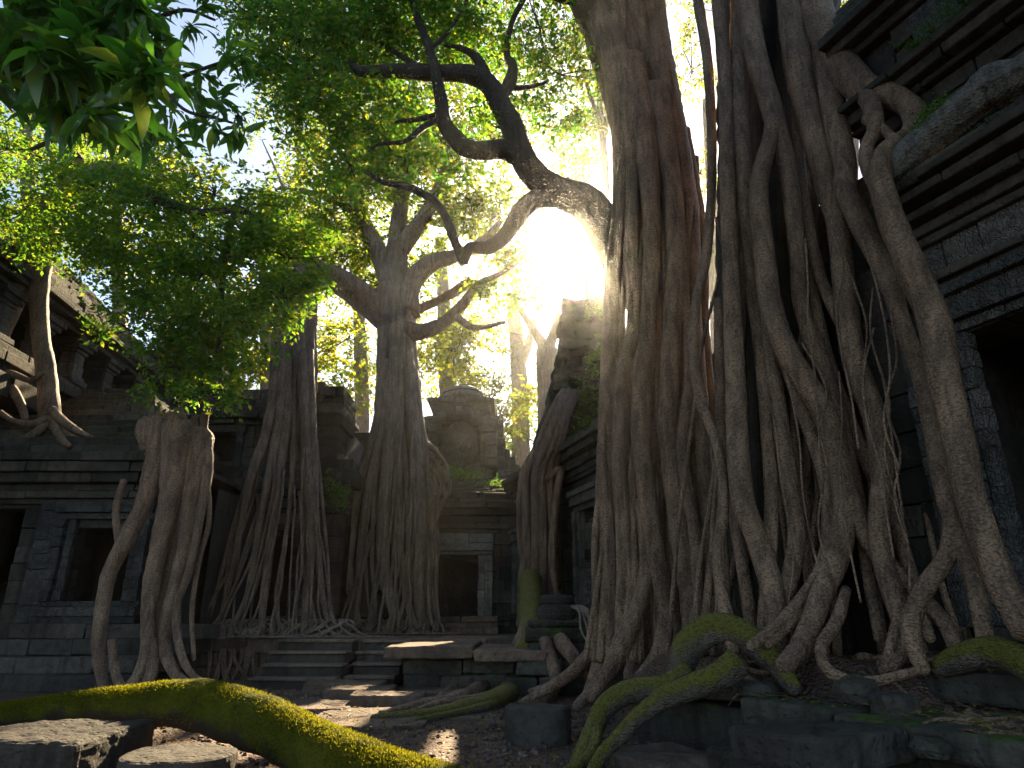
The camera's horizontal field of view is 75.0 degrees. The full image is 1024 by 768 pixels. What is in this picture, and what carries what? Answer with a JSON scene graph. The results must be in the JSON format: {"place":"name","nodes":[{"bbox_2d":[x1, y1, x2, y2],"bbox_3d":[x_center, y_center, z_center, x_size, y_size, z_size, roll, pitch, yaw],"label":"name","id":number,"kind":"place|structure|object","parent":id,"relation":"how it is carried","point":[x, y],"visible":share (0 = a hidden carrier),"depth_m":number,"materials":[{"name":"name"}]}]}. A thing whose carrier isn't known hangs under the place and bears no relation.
{"place":"outdoors","nodes":[
{"label":"outdoors","id":0,"kind":"place"},
{"bbox_2d":[249,638,358,689],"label":"staircase","id":1,"kind":"structure","parent":0,"point":[295,663],"depth_m":12.11,"materials":[{"name":"stone"}]},
{"bbox_2d":[0,680,646,767],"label":"ground","id":2,"kind":"structure","parent":0,"point":[435,748],"depth_m":6.46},
{"bbox_2d":[0,0,89,225],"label":"forest tree","id":3,"kind":"object","parent":2,"relation":"on","point":[26,131],"visible":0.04,"depth_m":31.53,"materials":[{"name":"green plant"}]},
{"bbox_2d":[0,719,154,767],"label":"stone block","id":4,"kind":"object","parent":2,"relation":"on","point":[77,743],"depth_m":4.90,"materials":[{"name":"stone"}]},
{"bbox_2d":[0,81,238,326],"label":"forest tree","id":5,"kind":"object","parent":2,"relation":"on","point":[174,171],"visible":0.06,"depth_m":35.30,"materials":[{"name":"green plant"}]},
{"bbox_2d":[0,388,260,692],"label":"hall","id":6,"kind":"structure","parent":2,"relation":"on","point":[61,497],"depth_m":13.28,"materials":[{"name":"stone"}]},
{"bbox_2d":[29,502,157,623],"bbox_3d":[-8.075,3.502,13.105,1.960,2.301,0.578,0,-20,0],"label":"window frame","id":7,"kind":"structure","parent":6,"relation":"in","point":[51,608],"depth_m":12.91,"materials":[{"name":"stone"}]},
{"bbox_2d":[0,217,228,580],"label":"colonnade","id":8,"kind":"object","parent":6,"relation":"on","point":[80,367],"visible":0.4,"depth_m":16.79,"materials":[{"name":"stone"}]},
{"bbox_2d":[0,102,355,447],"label":"strangler tree","id":9,"kind":"object","parent":6,"relation":"on","point":[37,242],"visible":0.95,"depth_m":12.12,"materials":[{"name":"green plant"}]},
{"bbox_2d":[0,0,266,171],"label":"broadleaf tree","id":10,"kind":"object","parent":2,"relation":"on","point":[97,67],"visible":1,"depth_m":4.63,"materials":[{"name":"green plant"}]},
{"bbox_2d":[91,404,214,687],"bbox_3d":[-5.742,2.526,11.004,2.295,4.775,1.231,-17,-25,39],"label":"strangler stump","id":11,"kind":"object","parent":2,"relation":"on","point":[178,463],"visible":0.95,"depth_m":10.96,"materials":[{"name":"brown wood"}]},
{"bbox_2d":[116,742,237,767],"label":"stone block","id":12,"kind":"object","parent":2,"relation":"on","point":[197,755],"depth_m":4.29,"materials":[{"name":"stone"}]},
{"bbox_2d":[0,678,464,767],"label":"root","id":13,"kind":"object","parent":2,"relation":"on","point":[277,731],"visible":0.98,"depth_m":5.21,"materials":[{"name":"green plant"}]},
{"bbox_2d":[222,30,350,237],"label":"forest tree","id":14,"kind":"object","parent":2,"relation":"on","point":[289,182],"visible":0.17,"depth_m":43.57,"materials":[{"name":"green plant"}]},
{"bbox_2d":[200,254,375,418],"bbox_3d":[-11.500,0.996,30.955,10.057,21.759,5.867,12,-23,-31],"label":"forest tree","id":15,"kind":"object","parent":2,"relation":"on","point":[325,347],"visible":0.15,"depth_m":31.62,"materials":[{"name":"green plant"}]},
{"bbox_2d":[291,699,353,712],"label":"paving slab","id":16,"kind":"structure","parent":2,"relation":"on","point":[311,705],"depth_m":8.79,"materials":[{"name":"stone"}]},
{"bbox_2d":[302,679,386,694],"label":"paving slab","id":17,"kind":"structure","parent":2,"relation":"on","point":[314,686],"depth_m":10.45,"materials":[{"name":"stone"}]},
{"bbox_2d":[322,683,396,699],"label":"paving slab","id":18,"kind":"structure","parent":2,"relation":"on","point":[338,691],"depth_m":9.58,"materials":[{"name":"stone"}]},
{"bbox_2d":[317,216,424,432],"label":"forest tree","id":19,"kind":"object","parent":2,"relation":"on","point":[361,348],"visible":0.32,"depth_m":46.75,"materials":[{"name":"green plant"}]},
{"bbox_2d":[317,707,427,730],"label":"paving slab","id":20,"kind":"structure","parent":2,"relation":"on","point":[364,720],"depth_m":7.52,"materials":[{"name":"stone"}]},
{"bbox_2d":[350,690,426,707],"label":"paving slab","id":21,"kind":"structure","parent":2,"relation":"on","point":[376,698],"depth_m":8.87,"materials":[{"name":"stone"}]},
{"bbox_2d":[153,687,651,767],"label":"pebbles","id":22,"kind":"object","parent":2,"relation":"on","point":[492,738],"visible":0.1,"depth_m":6.42,"materials":[{"name":"stone"}]},
{"bbox_2d":[193,634,625,679],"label":"terrace","id":23,"kind":"structure","parent":2,"relation":"on","point":[262,647],"depth_m":13.07,"materials":[{"name":"stone"}]},
{"bbox_2d":[170,382,371,635],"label":"pavilion","id":24,"kind":"structure","parent":23,"relation":"on","point":[341,443],"depth_m":18.36,"materials":[{"name":"stone"}]},
{"bbox_2d":[322,467,355,514],"bbox_3d":[-4.441,2.736,16.884,1.244,1.214,0.910,-9,-21,24],"label":"creeper","id":25,"kind":"object","parent":24,"relation":"attached to","point":[337,496],"visible":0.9,"depth_m":16.80,"materials":[{"name":"green plant"}]},
{"bbox_2d":[192,241,393,680],"bbox_3d":[-4.662,0.932,15.725,4.562,11.189,3.518,0,-20,0],"label":"strangler tree","id":26,"kind":"object","parent":23,"relation":"on","point":[290,421],"visible":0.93,"depth_m":14.93,"materials":[{"name":"brown plant"}]},
{"bbox_2d":[223,0,575,635],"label":"strangler tree","id":27,"kind":"object","parent":23,"relation":"on","point":[403,490],"visible":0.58,"depth_m":20.40,"materials":[{"name":"brown plant"}]},
{"bbox_2d":[353,478,515,633],"bbox_3d":[-2.550,5.129,20.625,6.700,5.101,4.759,0,-20,0],"label":"gallery","id":28,"kind":"object","parent":23,"relation":"on","point":[477,523],"visible":0.37,"depth_m":19.54,"materials":[{"name":"stone"}]},
{"bbox_2d":[450,470,478,478],"bbox_3d":[-1.565,4.307,23.240,6.477,2.506,2.210,-2,-20,6],"label":"mossy mound","id":29,"kind":"object","parent":28,"relation":"on","point":[470,477],"visible":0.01,"depth_m":23.14,"materials":[{"name":"green plant"}]},
{"bbox_2d":[432,460,501,487],"bbox_3d":[-1.349,3.171,22.369,3.288,1.564,1.340,-13,-23,32],"label":"creeper","id":30,"kind":"object","parent":29,"relation":"on","point":[497,483],"visible":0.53,"depth_m":22.59,"materials":[{"name":"green plant"}]},
{"bbox_2d":[423,384,519,479],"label":"tower","id":31,"kind":"structure","parent":23,"relation":"on","point":[464,430],"depth_m":25.29,"materials":[{"name":"stone"}]},
{"bbox_2d":[501,353,713,638],"bbox_3d":[3.035,3.029,15.974,4.115,5.954,9.079,6,-20,-17],"label":"gallery","id":32,"kind":"object","parent":23,"relation":"on","point":[577,450],"visible":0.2,"depth_m":15.26,"materials":[{"name":"stone"}]},
{"bbox_2d":[544,297,601,440],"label":"ruined tower","id":33,"kind":"structure","parent":32,"relation":"on","point":[575,336],"depth_m":17.70,"materials":[{"name":"stone"}]},
{"bbox_2d":[565,389,598,440],"bbox_3d":[1.546,0.993,16.677,1.591,1.786,0.978,8,-21,-22],"label":"creeper","id":34,"kind":"object","parent":33,"relation":"attached to","point":[580,414],"visible":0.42,"depth_m":16.68,"materials":[{"name":"green plant"}]},
{"bbox_2d":[571,294,602,432],"bbox_3d":[2.088,-0.372,16.953,1.413,4.162,1.249,0,-20,0],"label":"creeper","id":35,"kind":"object","parent":33,"relation":"hanging from","point":[591,312],"visible":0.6,"depth_m":17.02,"materials":[{"name":"green plant"}]},
{"bbox_2d":[398,686,464,696],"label":"paving slab","id":36,"kind":"structure","parent":2,"relation":"on","point":[432,691],"depth_m":10.11,"materials":[{"name":"stone"}]},
{"bbox_2d":[199,0,715,711],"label":"strangler tree","id":37,"kind":"object","parent":2,"relation":"on","point":[645,230],"visible":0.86,"depth_m":10.44,"materials":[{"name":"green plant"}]},
{"bbox_2d":[439,711,496,719],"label":"paving slab","id":38,"kind":"structure","parent":2,"relation":"on","point":[485,714],"depth_m":7.96,"materials":[{"name":"stone"}]},
{"bbox_2d":[383,640,561,696],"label":"terrace block","id":39,"kind":"structure","parent":2,"relation":"on","point":[462,663],"depth_m":10.52,"materials":[{"name":"stone"}]},
{"bbox_2d":[416,238,537,444],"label":"forest tree","id":40,"kind":"object","parent":2,"relation":"on","point":[446,382],"visible":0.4,"depth_m":42.11,"materials":[{"name":"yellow plant"}]},
{"bbox_2d":[370,384,589,720],"bbox_3d":[0.287,1.975,12.576,2.622,7.152,8.702,-3,-20,9],"label":"strangler tree","id":41,"kind":"object","parent":2,"relation":"on","point":[540,480],"visible":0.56,"depth_m":14.89,"materials":[{"name":"brown plant"}]},
{"bbox_2d":[434,220,551,467],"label":"forest tree","id":42,"kind":"object","parent":2,"relation":"on","point":[518,446],"visible":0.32,"depth_m":55.28,"materials":[{"name":"yellow plant"}]},
{"bbox_2d":[420,145,604,427],"bbox_3d":[-0.012,-0.017,33.876,10.137,26.041,5.536,0,-20,0],"label":"forest tree","id":43,"kind":"object","parent":2,"relation":"on","point":[546,351],"visible":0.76,"depth_m":33.54,"materials":[{"name":"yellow plant"}]},
{"bbox_2d":[468,7,593,298],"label":"forest tree","id":44,"kind":"object","parent":2,"relation":"on","point":[588,287],"visible":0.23,"depth_m":55.19,"materials":[{"name":"green plant"}]},
{"bbox_2d":[504,702,571,747],"bbox_3d":[0.245,3.222,6.279,0.637,0.371,0.637,0,-20,0],"label":"stone block","id":45,"kind":"object","parent":2,"relation":"on","point":[532,725],"depth_m":6.06,"materials":[{"name":"stone"}]},
{"bbox_2d":[524,594,600,694],"bbox_3d":[0.757,4.343,11.093,1.324,1.604,1.294,0,-20,0],"label":"pillar stump","id":46,"kind":"object","parent":2,"relation":"on","point":[556,614],"visible":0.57,"depth_m":10.78,"materials":[{"name":"stone"}]},
{"bbox_2d":[533,0,609,314],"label":"forest tree","id":47,"kind":"object","parent":2,"relation":"on","point":[600,122],"visible":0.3,"depth_m":44.03,"materials":[{"name":"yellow plant"}]},
{"bbox_2d":[152,654,1022,767],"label":"fallen leaves","id":48,"kind":"object","parent":2,"relation":"on","point":[977,720],"visible":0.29,"depth_m":5.23,"materials":[{"name":"brown plant"}]},
{"bbox_2d":[276,662,1023,765],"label":"twigs","id":49,"kind":"object","parent":2,"relation":"on","point":[824,700],"visible":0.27,"depth_m":4.87,"materials":[{"name":"brown wood"}]},
{"bbox_2d":[604,742,708,767],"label":"flagstone","id":50,"kind":"object","parent":2,"relation":"on","point":[664,755],"visible":0.72,"depth_m":5.05,"materials":[{"name":"stone"}]},
{"bbox_2d":[666,0,717,353],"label":"forest tree","id":51,"kind":"object","parent":2,"relation":"on","point":[712,269],"visible":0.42,"depth_m":42.18,"materials":[{"name":"yellow plant"}]},
{"bbox_2d":[562,0,1023,767],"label":"strangler tree","id":52,"kind":"object","parent":2,"relation":"on","point":[790,518],"visible":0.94,"depth_m":6.44,"materials":[{"name":"brown plant"}]},
{"bbox_2d":[636,697,1023,767],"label":"platform","id":53,"kind":"structure","parent":2,"relation":"on","point":[701,724],"depth_m":4.51,"materials":[{"name":"stone"}]},
{"bbox_2d":[608,648,1023,732],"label":"soil","id":54,"kind":"structure","parent":53,"relation":"on","point":[818,682],"depth_m":5.26,"materials":[{"name":"brown soil"}]},
{"bbox_2d":[736,680,781,697],"bbox_3d":[1.960,2.428,5.290,0.327,0.137,0.314,0,-20,0],"label":"stone","id":55,"kind":"object","parent":54,"relation":"on","point":[752,687],"visible":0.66,"depth_m":5.20,"materials":[{"name":"stone"}]},
{"bbox_2d":[817,0,1023,652],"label":"temple","id":56,"kind":"structure","parent":54,"relation":"on","point":[962,200],"depth_m":6.18,"materials":[{"name":"stone"}]},
{"bbox_2d":[886,0,973,57],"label":"moss patch","id":57,"kind":"object","parent":56,"relation":"on","point":[932,29],"visible":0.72,"depth_m":6.86,"materials":[{"name":"green plant"}]},
{"bbox_2d":[891,51,1023,183],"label":"fallen log","id":58,"kind":"object","parent":56,"relation":"on","point":[984,91],"visible":0.97,"depth_m":5.94,"materials":[{"name":"grey wood"}]},
{"bbox_2d":[729,718,915,767],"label":"flagstone","id":59,"kind":"object","parent":53,"relation":"on","point":[797,743],"visible":0.97,"depth_m":3.82,"materials":[{"name":"stone"}]},
{"bbox_2d":[832,673,879,706],"bbox_3d":[2.426,2.166,4.696,0.286,0.236,0.279,0,-20,0],"label":"stone","id":60,"kind":"object","parent":53,"relation":"on","point":[854,690],"visible":0.64,"depth_m":4.61,"materials":[{"name":"stone"}]},
{"bbox_2d":[867,691,921,715],"bbox_3d":[2.524,2.119,4.395,0.276,0.166,0.276,0,-20,0],"label":"stone","id":61,"kind":"object","parent":53,"relation":"on","point":[891,703],"visible":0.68,"depth_m":4.30,"materials":[{"name":"stone"}]},
{"bbox_2d":[908,736,952,759],"bbox_3d":[2.286,1.989,3.648,0.202,0.109,0.195,0,-20,0],"label":"stone","id":62,"kind":"object","parent":53,"relation":"on","point":[928,747],"visible":1,"depth_m":3.58,"materials":[{"name":"stone"}]},
{"bbox_2d":[924,668,1023,710],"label":"stone","id":63,"kind":"object","parent":53,"relation":"on","point":[1002,688],"visible":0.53,"depth_m":4.48,"materials":[{"name":"stone"}]},
{"bbox_2d":[840,0,858,179],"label":"forest tree","id":64,"kind":"object","parent":2,"relation":"on","point":[856,143],"visible":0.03,"depth_m":31.24,"materials":[{"name":"yellow plant"}]},
{"bbox_2d":[343,639,410,684],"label":"staircase","id":65,"kind":"structure","parent":0,"point":[371,663],"depth_m":12.09,"materials":[{"name":"stone"}]},
{"bbox_2d":[0,0,861,450],"label":"sky","id":66,"kind":"structure","parent":0,"point":[564,262],"materials":[{"name":"white"}]}
]}

